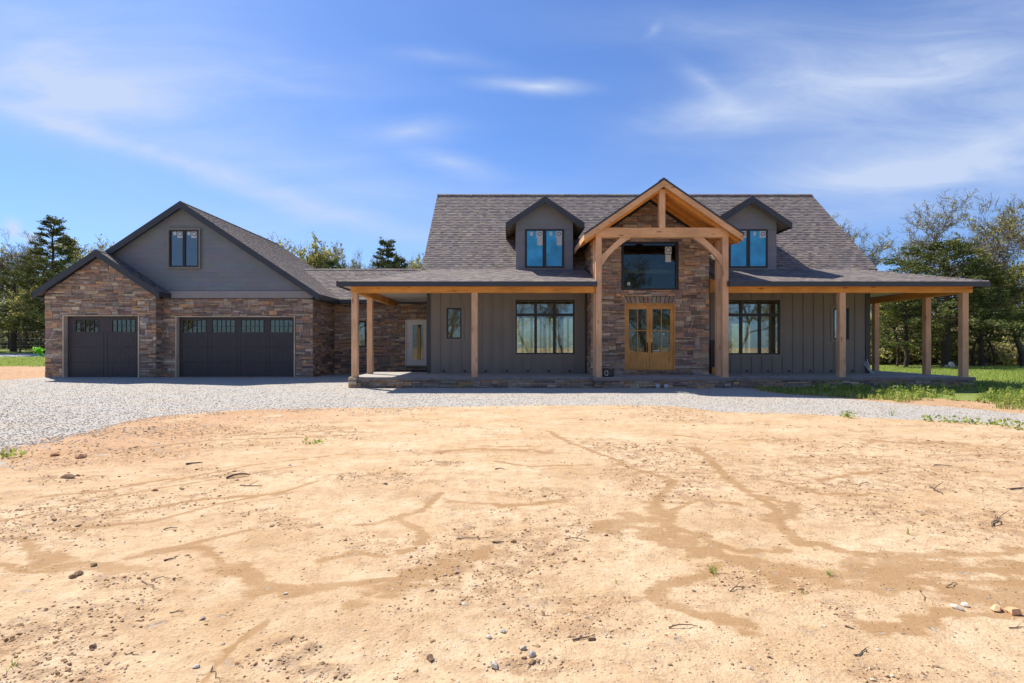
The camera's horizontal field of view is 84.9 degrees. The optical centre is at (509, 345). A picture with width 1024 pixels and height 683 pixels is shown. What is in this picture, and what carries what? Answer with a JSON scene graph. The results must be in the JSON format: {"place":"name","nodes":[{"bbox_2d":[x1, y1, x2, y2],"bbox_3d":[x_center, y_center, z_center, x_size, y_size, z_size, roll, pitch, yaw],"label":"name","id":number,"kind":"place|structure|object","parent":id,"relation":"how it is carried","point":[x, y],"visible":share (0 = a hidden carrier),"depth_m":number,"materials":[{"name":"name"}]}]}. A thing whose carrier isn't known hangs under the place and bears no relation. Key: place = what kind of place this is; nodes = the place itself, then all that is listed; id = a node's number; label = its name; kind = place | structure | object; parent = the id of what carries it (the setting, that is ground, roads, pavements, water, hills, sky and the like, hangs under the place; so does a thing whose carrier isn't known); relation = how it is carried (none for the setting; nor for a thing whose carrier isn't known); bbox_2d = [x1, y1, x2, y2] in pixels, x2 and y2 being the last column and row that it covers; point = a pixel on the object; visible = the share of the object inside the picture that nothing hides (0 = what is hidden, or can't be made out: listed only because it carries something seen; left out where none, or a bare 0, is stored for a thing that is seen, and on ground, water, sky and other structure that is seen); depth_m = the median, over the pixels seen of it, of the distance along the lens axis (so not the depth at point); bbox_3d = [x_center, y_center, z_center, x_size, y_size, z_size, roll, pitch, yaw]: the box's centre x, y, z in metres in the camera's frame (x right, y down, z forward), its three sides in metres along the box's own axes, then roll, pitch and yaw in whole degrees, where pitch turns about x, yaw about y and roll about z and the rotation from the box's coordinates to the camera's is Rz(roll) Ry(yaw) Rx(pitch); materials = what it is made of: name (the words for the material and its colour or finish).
{"place":"outdoors","nodes":[
{"label":"outdoors","id":0,"kind":"place"},
{"bbox_2d":[5,408,407,453],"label":"strewn gravel","id":1,"kind":"structure","parent":0,"point":[162,417],"depth_m":9.39,"materials":[{"name":"grey gravel"}]},
{"bbox_2d":[0,348,1023,682],"bbox_3d":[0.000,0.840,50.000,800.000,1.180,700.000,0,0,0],"label":"ground","id":2,"kind":"structure","parent":0,"point":[258,574],"depth_m":4.11,"materials":[{"name":"soil"}]},
{"bbox_2d":[0,296,28,348],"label":"slender tree","id":3,"kind":"object","parent":2,"relation":"on","point":[18,314],"visible":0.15,"depth_m":47.34,"materials":[{"name":"green plant"}]},
{"bbox_2d":[0,448,32,458],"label":"weed","id":4,"kind":"object","parent":2,"relation":"on","point":[11,453],"visible":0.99,"depth_m":7.04,"materials":[{"name":"green plant"}]},
{"bbox_2d":[0,241,32,347],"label":"bare tree","id":5,"kind":"object","parent":2,"relation":"on","point":[18,248],"visible":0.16,"depth_m":53.18,"materials":[{"name":"grey plant"}]},
{"bbox_2d":[0,243,38,319],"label":"budding tree","id":6,"kind":"object","parent":2,"relation":"on","point":[3,249],"visible":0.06,"depth_m":54.00,"materials":[{"name":"green plant"}]},
{"bbox_2d":[0,337,43,348],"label":"wire fence","id":7,"kind":"object","parent":2,"relation":"on","point":[40,338],"visible":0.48,"depth_m":46.00,"materials":[{"name":"black metal"}]},
{"bbox_2d":[0,268,44,350],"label":"cedar tree","id":8,"kind":"object","parent":2,"relation":"on","point":[13,335],"visible":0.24,"depth_m":42.78,"materials":[{"name":"green plant"}]},
{"bbox_2d":[0,283,44,351],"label":"budding tree","id":9,"kind":"object","parent":2,"relation":"on","point":[22,313],"visible":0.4,"depth_m":40.26,"materials":[{"name":"green plant"}]},
{"bbox_2d":[0,230,64,348],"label":"bare tree","id":10,"kind":"object","parent":2,"relation":"on","point":[11,251],"visible":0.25,"depth_m":50.52,"materials":[{"name":"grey plant"}]},
{"bbox_2d":[0,256,67,352],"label":"cedar tree","id":11,"kind":"object","parent":2,"relation":"on","point":[49,272],"visible":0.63,"depth_m":39.91,"materials":[{"name":"green plant"}]},
{"bbox_2d":[32,346,44,356],"bbox_3d":[-29.976,0.401,35.565,0.705,0.794,0.593,0,0,0],"label":"lime sapling","id":12,"kind":"object","parent":2,"relation":"on","point":[38,350],"visible":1,"depth_m":35.55,"materials":[{"name":"green plant"}]},
{"bbox_2d":[1,215,82,329],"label":"cedar tree","id":13,"kind":"object","parent":2,"relation":"on","point":[53,232],"visible":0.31,"depth_m":44.84,"materials":[{"name":"green plant"}]},
{"bbox_2d":[46,232,85,270],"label":"slender tree","id":14,"kind":"object","parent":2,"relation":"on","point":[69,255],"visible":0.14,"depth_m":50.44,"materials":[{"name":"green plant"}]},
{"bbox_2d":[59,473,75,478],"bbox_3d":[-4.657,1.377,5.894,0.171,0.073,0.076,0,0,-17],"label":"rock","id":15,"kind":"object","parent":2,"relation":"on","point":[68,475],"visible":0.94,"depth_m":5.87,"materials":[{"name":"stone"}]},
{"bbox_2d":[68,574,76,578],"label":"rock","id":16,"kind":"object","parent":2,"relation":"on","point":[71,576],"visible":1,"depth_m":3.37,"materials":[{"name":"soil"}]},
{"bbox_2d":[74,570,83,575],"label":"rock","id":17,"kind":"object","parent":2,"relation":"on","point":[79,572],"visible":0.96,"depth_m":3.41,"materials":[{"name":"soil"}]},
{"bbox_2d":[75,453,86,458],"bbox_3d":[-5.364,1.381,7.001,0.113,0.087,0.117,0,0,-24],"label":"rock","id":18,"kind":"object","parent":2,"relation":"on","point":[80,455],"visible":0.84,"depth_m":6.96,"materials":[{"name":"stone"}]},
{"bbox_2d":[56,234,115,264],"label":"budding tree","id":19,"kind":"object","parent":2,"relation":"on","point":[100,247],"visible":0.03,"depth_m":49.83,"materials":[{"name":"green plant"}]},
{"bbox_2d":[89,643,96,648],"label":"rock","id":20,"kind":"object","parent":2,"relation":"on","point":[93,645],"visible":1,"depth_m":2.59,"materials":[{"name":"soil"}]},
{"bbox_2d":[226,473,249,478],"bbox_3d":[-2.913,1.386,6.001,0.243,0.041,0.030,0,0,-44],"label":"twig","id":21,"kind":"object","parent":2,"relation":"on","point":[229,476],"visible":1,"depth_m":5.99,"materials":[{"name":"brown wood"}]},
{"bbox_2d":[302,437,325,444],"bbox_3d":[-2.807,1.388,8.139,0.471,0.107,0.328,0,0,0],"label":"weed","id":22,"kind":"object","parent":2,"relation":"on","point":[317,441],"visible":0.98,"depth_m":8.11,"materials":[{"name":"green plant"}]},
{"bbox_2d":[267,231,360,268],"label":"budding tree","id":23,"kind":"object","parent":2,"relation":"on","point":[336,253],"visible":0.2,"depth_m":49.91,"materials":[{"name":"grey plant"}]},
{"bbox_2d":[283,233,344,268],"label":"budding tree","id":24,"kind":"object","parent":2,"relation":"on","point":[315,266],"visible":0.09,"depth_m":49.73,"materials":[{"name":"green plant"}]},
{"bbox_2d":[321,258,350,277],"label":"cedar tree","id":25,"kind":"object","parent":2,"relation":"on","point":[328,264],"visible":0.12,"depth_m":47.64,"materials":[{"name":"green plant"}]},
{"bbox_2d":[340,248,382,268],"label":"oak tree","id":26,"kind":"object","parent":2,"relation":"on","point":[359,265],"visible":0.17,"depth_m":51.26,"materials":[{"name":"green plant"}]},
{"bbox_2d":[372,237,401,268],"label":"cedar tree","id":27,"kind":"object","parent":2,"relation":"on","point":[387,250],"visible":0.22,"depth_m":49.74,"materials":[{"name":"green plant"}]},
{"bbox_2d":[382,254,407,268],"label":"cedar tree","id":28,"kind":"object","parent":2,"relation":"on","point":[394,265],"visible":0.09,"depth_m":48.62,"materials":[{"name":"green plant"}]},
{"bbox_2d":[391,251,422,268],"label":"budding tree","id":29,"kind":"object","parent":2,"relation":"on","point":[414,265],"depth_m":55.24,"materials":[{"name":"green plant"}]},
{"bbox_2d":[397,251,423,268],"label":"budding tree","id":30,"kind":"object","parent":2,"relation":"on","point":[411,266],"visible":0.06,"depth_m":50.56,"materials":[{"name":"green plant"}]},
{"bbox_2d":[427,654,433,661],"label":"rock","id":31,"kind":"object","parent":2,"relation":"on","point":[430,658],"visible":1,"depth_m":2.50,"materials":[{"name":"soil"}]},
{"bbox_2d":[491,661,497,669],"bbox_3d":[-0.068,1.400,2.449,0.033,0.034,0.049,0,0,0],"label":"rock","id":32,"kind":"object","parent":2,"relation":"on","point":[494,664],"visible":1,"depth_m":2.44,"materials":[{"name":"stone"}]},
{"bbox_2d":[31,178,990,387],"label":"house","id":33,"kind":"structure","parent":2,"relation":"on","point":[662,283],"depth_m":21.16,"materials":[{"name":"grey paint"}]},
{"bbox_2d":[68,317,137,376],"bbox_3d":[-16.695,0.054,23.067,3.020,2.514,0.066,0,0,0],"label":"garage door","id":34,"kind":"structure","parent":33,"relation":"in","point":[105,352],"depth_m":23.04,"materials":[{"name":"black metal"}]},
{"bbox_2d":[167,228,200,268],"bbox_3d":[-13.600,-4.055,23.369,1.383,1.690,0.073,0,0,0],"label":"window","id":35,"kind":"structure","parent":33,"relation":"in","point":[183,244],"depth_m":23.39,"materials":[{"name":"blue glass"}]},
{"bbox_2d":[179,317,293,376],"bbox_3d":[-11.474,0.060,23.597,4.892,2.501,0.066,0,0,0],"label":"garage door","id":36,"kind":"structure","parent":33,"relation":"in","point":[209,353],"depth_m":23.57,"materials":[{"name":"black metal"}]},
{"bbox_2d":[359,321,365,346],"bbox_3d":[-7.094,-0.552,26.321,0.653,1.198,0.118,0,0,0],"label":"window","id":37,"kind":"structure","parent":33,"relation":"in","point":[359,321],"depth_m":26.26,"materials":[{"name":"black glass"}]},
{"bbox_2d":[405,320,426,365],"bbox_3d":[-4.410,-0.141,26.325,0.996,2.160,0.190,0,0,0],"label":"side door","id":38,"kind":"structure","parent":33,"relation":"in","point":[410,325],"depth_m":26.28,"materials":[{"name":"white paint"}]},
{"bbox_2d":[444,306,463,340],"bbox_3d":[-2.106,-0.843,21.136,0.735,1.340,0.128,0,0,0],"label":"window","id":39,"kind":"structure","parent":33,"relation":"in","point":[446,338],"depth_m":21.07,"materials":[{"name":"black glass"}]},
{"bbox_2d":[513,297,576,356],"bbox_3d":[1.319,-0.706,21.136,2.393,2.223,0.128,0,0,0],"label":"window","id":40,"kind":"structure","parent":33,"relation":"in","point":[515,299],"depth_m":21.08,"materials":[{"name":"black metal"}]},
{"bbox_2d":[622,242,676,289],"bbox_3d":[5.033,-2.886,20.251,1.997,1.731,0.138,0,0,0],"label":"window","id":41,"kind":"structure","parent":33,"relation":"in","point":[667,249],"depth_m":20.18,"materials":[{"name":"black glass"}]},
{"bbox_2d":[624,303,675,369],"bbox_3d":[5.039,-0.323,20.235,1.865,2.412,0.230,0,0,0],"label":"front door","id":42,"kind":"structure","parent":33,"relation":"in","point":[648,360],"depth_m":20.22,"materials":[{"name":"brown wood"}]},
{"bbox_2d":[710,340,714,373],"bbox_3d":[7.720,0.420,20.850,0.540,1.240,0.120,0,0,0],"label":"black panel","id":43,"kind":"object","parent":33,"relation":"on","point":[712,354],"visible":0.34,"depth_m":20.82,"materials":[{"name":"metal"}]},
{"bbox_2d":[729,298,782,356],"bbox_3d":[9.062,-0.697,21.136,2.393,2.223,0.128,0,0,0],"label":"window","id":44,"kind":"structure","parent":33,"relation":"in","point":[779,314],"depth_m":21.09,"materials":[{"name":"black metal"}]},
{"bbox_2d":[831,306,851,341],"bbox_3d":[12.472,-0.824,21.136,0.773,1.347,0.128,0,0,0],"label":"window","id":45,"kind":"structure","parent":33,"relation":"in","point":[848,308],"depth_m":21.07,"materials":[{"name":"black glass"}]},
{"bbox_2d":[0,262,1023,364],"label":"woodland","id":46,"kind":"object","parent":2,"relation":"on","point":[1006,353],"visible":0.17,"depth_m":41.68,"materials":[{"name":"green plant"}]},
{"bbox_2d":[0,405,1023,682],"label":"soil clods","id":47,"kind":"object","parent":2,"relation":"on","point":[12,637],"visible":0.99,"depth_m":4.13,"materials":[{"name":"brown soil"}]},
{"bbox_2d":[0,408,1023,682],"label":"pebbles","id":48,"kind":"object","parent":2,"relation":"on","point":[494,566],"visible":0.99,"depth_m":3.05,"materials":[{"name":"stone"}]},
{"bbox_2d":[528,650,535,657],"bbox_3d":[0.099,1.399,2.533,0.038,0.037,0.033,0,0,0],"label":"rock","id":49,"kind":"object","parent":2,"relation":"on","point":[531,653],"visible":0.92,"depth_m":2.52,"materials":[{"name":"stone"}]},
{"bbox_2d":[572,634,594,640],"bbox_3d":[0.354,1.396,2.680,0.123,0.010,0.010,0,0,-21],"label":"twig","id":50,"kind":"object","parent":2,"relation":"on","point":[574,639],"visible":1,"depth_m":2.67,"materials":[{"name":"brown wood"}]},
{"bbox_2d":[669,624,697,628],"bbox_3d":[0.862,1.393,2.786,0.149,0.020,0.014,0,0,-4],"label":"twig","id":51,"kind":"object","parent":2,"relation":"on","point":[680,624],"visible":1,"depth_m":2.78,"materials":[{"name":"brown wood"}]},
{"bbox_2d":[702,559,723,575],"bbox_3d":[1.276,1.374,3.470,0.182,0.085,0.227,0,0,0],"label":"grass tuft","id":52,"kind":"object","parent":2,"relation":"on","point":[711,569],"visible":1,"depth_m":3.46,"materials":[{"name":"green plant"}]},
{"bbox_2d":[840,411,855,418],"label":"weed","id":53,"kind":"object","parent":2,"relation":"on","point":[848,415],"visible":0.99,"depth_m":10.79,"materials":[{"name":"green plant"}]},
{"bbox_2d":[832,213,899,332],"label":"oak tree","id":54,"kind":"object","parent":2,"relation":"on","point":[872,258],"visible":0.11,"depth_m":46.26,"materials":[{"name":"green plant"}]},
{"bbox_2d":[752,379,1023,409],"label":"weeds","id":55,"kind":"object","parent":2,"relation":"on","point":[860,395],"visible":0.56,"depth_m":16.02,"materials":[{"name":"green plant"}]},
{"bbox_2d":[871,303,912,365],"bbox_3d":[25.765,-1.782,38.845,3.616,6.663,4.272,0,0,20],"label":"slender tree","id":56,"kind":"object","parent":2,"relation":"on","point":[898,352],"visible":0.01,"depth_m":37.98,"materials":[{"name":"brown plant"}]},
{"bbox_2d":[870,300,918,328],"bbox_3d":[26.406,-1.196,39.056,3.616,5.436,4.272,0,0,35],"label":"slender tree","id":57,"kind":"object","parent":2,"relation":"on","point":[883,313],"visible":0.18,"depth_m":38.08,"materials":[{"name":"green plant"}]},
{"bbox_2d":[870,303,939,360],"bbox_3d":[27.937,-1.645,40.770,4.540,6.330,7.238,0,0,-7],"label":"budding tree","id":58,"kind":"object","parent":2,"relation":"on","point":[897,325],"visible":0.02,"depth_m":39.49,"materials":[{"name":"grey plant"}]},
{"bbox_2d":[870,297,949,366],"bbox_3d":[25.628,-1.269,36.326,5.397,5.684,5.452,0,0,22],"label":"cedar tree","id":59,"kind":"object","parent":2,"relation":"on","point":[890,309],"visible":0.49,"depth_m":35.81,"materials":[{"name":"green plant"}]},
{"bbox_2d":[813,380,1023,404],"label":"leafy weeds","id":60,"kind":"object","parent":2,"relation":"on","point":[908,394],"visible":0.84,"depth_m":16.15,"materials":[{"name":"green plant"}]},
{"bbox_2d":[921,415,936,421],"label":"weed","id":61,"kind":"object","parent":2,"relation":"on","point":[929,417],"visible":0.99,"depth_m":10.36,"materials":[{"name":"green plant"}]},
{"bbox_2d":[929,482,942,493],"bbox_3d":[4.183,1.380,5.445,0.105,0.068,0.301,0,0,23],"label":"twig","id":62,"kind":"object","parent":2,"relation":"on","point":[934,489],"visible":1,"depth_m":5.49,"materials":[{"name":"brown wood"}]},
{"bbox_2d":[871,237,1023,366],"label":"cedar tree","id":63,"kind":"object","parent":2,"relation":"on","point":[955,243],"visible":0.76,"depth_m":35.45,"materials":[{"name":"green plant"}]},
{"bbox_2d":[874,189,1023,364],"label":"oak tree","id":64,"kind":"object","parent":2,"relation":"on","point":[915,242],"visible":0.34,"depth_m":38.61,"materials":[{"name":"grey plant"}]},
{"bbox_2d":[944,361,954,367],"bbox_3d":[28.085,1.242,35.643,0.718,0.512,0.544,0,0,-21],"label":"rock","id":65,"kind":"object","parent":2,"relation":"on","point":[951,364],"visible":0.71,"depth_m":35.51,"materials":[{"name":"stone"}]},
{"bbox_2d":[937,415,967,422],"bbox_3d":[8.131,1.348,10.282,0.526,0.160,0.418,0,0,-14],"label":"weed","id":66,"kind":"object","parent":2,"relation":"on","point":[946,419],"visible":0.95,"depth_m":10.27,"materials":[{"name":"green plant"}]},
{"bbox_2d":[950,603,964,610],"bbox_3d":[2.386,1.398,2.988,0.065,0.037,0.032,0,0,45],"label":"rock","id":67,"kind":"object","parent":2,"relation":"on","point":[956,606],"visible":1,"depth_m":2.98,"materials":[{"name":"stone"}]},
{"bbox_2d":[900,194,1023,363],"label":"oak tree","id":68,"kind":"object","parent":2,"relation":"on","point":[1005,223],"visible":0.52,"depth_m":39.52,"materials":[{"name":"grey plant"}]},
{"bbox_2d":[908,297,1020,364],"bbox_3d":[32.446,-1.341,40.379,6.031,5.723,8.046,0,0,-22],"label":"budding tree","id":69,"kind":"object","parent":2,"relation":"on","point":[955,328],"visible":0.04,"depth_m":39.95,"materials":[{"name":"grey plant"}]},
{"bbox_2d":[961,602,969,606],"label":"rock","id":70,"kind":"object","parent":2,"relation":"on","point":[964,604],"visible":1,"depth_m":3.02,"materials":[{"name":"stone"}]},
{"bbox_2d":[953,417,982,424],"bbox_3d":[8.267,1.349,10.064,0.302,0.153,0.462,0,0,-27],"label":"weed","id":71,"kind":"object","parent":2,"relation":"on","point":[972,420],"visible":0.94,"depth_m":10.04,"materials":[{"name":"green plant"}]},
{"bbox_2d":[926,215,1023,363],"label":"tree","id":72,"kind":"object","parent":2,"relation":"on","point":[1000,254],"visible":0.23,"depth_m":39.85,"materials":[{"name":"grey plant"}]},
{"bbox_2d":[956,302,999,365],"bbox_3d":[33.255,-1.196,39.989,3.616,5.436,4.272,0,0,-10],"label":"slender tree","id":73,"kind":"object","parent":2,"relation":"on","point":[993,354],"visible":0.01,"depth_m":39.54,"materials":[{"name":"brown plant"}]},
{"bbox_2d":[933,267,1023,365],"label":"cedar tree","id":74,"kind":"object","parent":2,"relation":"on","point":[995,337],"visible":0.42,"depth_m":36.43,"materials":[{"name":"green plant"}]},
{"bbox_2d":[953,279,1023,364],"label":"budding tree","id":75,"kind":"object","parent":2,"relation":"on","point":[1019,299],"visible":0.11,"depth_m":39.48,"materials":[{"name":"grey plant"}]},
{"bbox_2d":[957,285,1022,365],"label":"slender tree","id":76,"kind":"object","parent":2,"relation":"on","point":[973,352],"visible":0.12,"depth_m":38.10,"materials":[{"name":"green plant"}]},
{"bbox_2d":[988,419,1001,424],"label":"weed","id":77,"kind":"object","parent":2,"relation":"on","point":[993,423],"visible":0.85,"depth_m":9.90,"materials":[{"name":"green plant"}]},
{"bbox_2d":[990,604,1000,611],"bbox_3d":[2.578,1.393,2.971,0.076,0.039,0.041,0,0,-40],"label":"rock","id":78,"kind":"object","parent":2,"relation":"on","point":[996,608],"visible":1,"depth_m":2.96,"materials":[{"name":"stone"}]},
{"bbox_2d":[976,418,1023,429],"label":"weed","id":79,"kind":"object","parent":2,"relation":"on","point":[1011,421],"visible":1,"depth_m":9.51,"materials":[{"name":"green plant"}]},
{"bbox_2d":[991,261,1023,365],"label":"slender tree","id":80,"kind":"object","parent":2,"relation":"on","point":[1019,275],"visible":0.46,"depth_m":37.15,"materials":[{"name":"green plant"}]},
{"bbox_2d":[991,301,1023,364],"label":"budding tree","id":81,"kind":"object","parent":2,"relation":"on","point":[1018,361],"visible":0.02,"depth_m":40.97,"materials":[{"name":"grey plant"}]},
{"bbox_2d":[1004,607,1021,615],"bbox_3d":[2.638,1.394,2.937,0.056,0.048,0.059,0,0,0],"label":"rock","id":82,"kind":"object","parent":2,"relation":"on","point":[1013,611],"visible":0.96,"depth_m":2.92,"materials":[{"name":"stone"}]},
{"bbox_2d":[0,380,1023,452],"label":"gravel","id":83,"kind":"structure","parent":0,"point":[320,404],"depth_m":13.36,"materials":[{"name":"grey gravel"}]},
{"bbox_2d":[0,356,1023,384],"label":"lawn","id":84,"kind":"structure","parent":0,"point":[989,373],"depth_m":30.35,"materials":[{"name":"green plant"}]},
{"bbox_2d":[0,0,1023,312],"label":"sky","id":85,"kind":"structure","parent":0,"point":[345,122],"materials":[{"name":"blue"}]},
{"bbox_2d":[602,368,614,376],"bbox_3d":[3.298,0.895,18.793,0.370,0.290,0.324,0,0,0],"label":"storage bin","id":86,"kind":"object","parent":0,"point":[608,372],"visible":0.99,"depth_m":18.66,"materials":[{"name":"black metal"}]}
]}

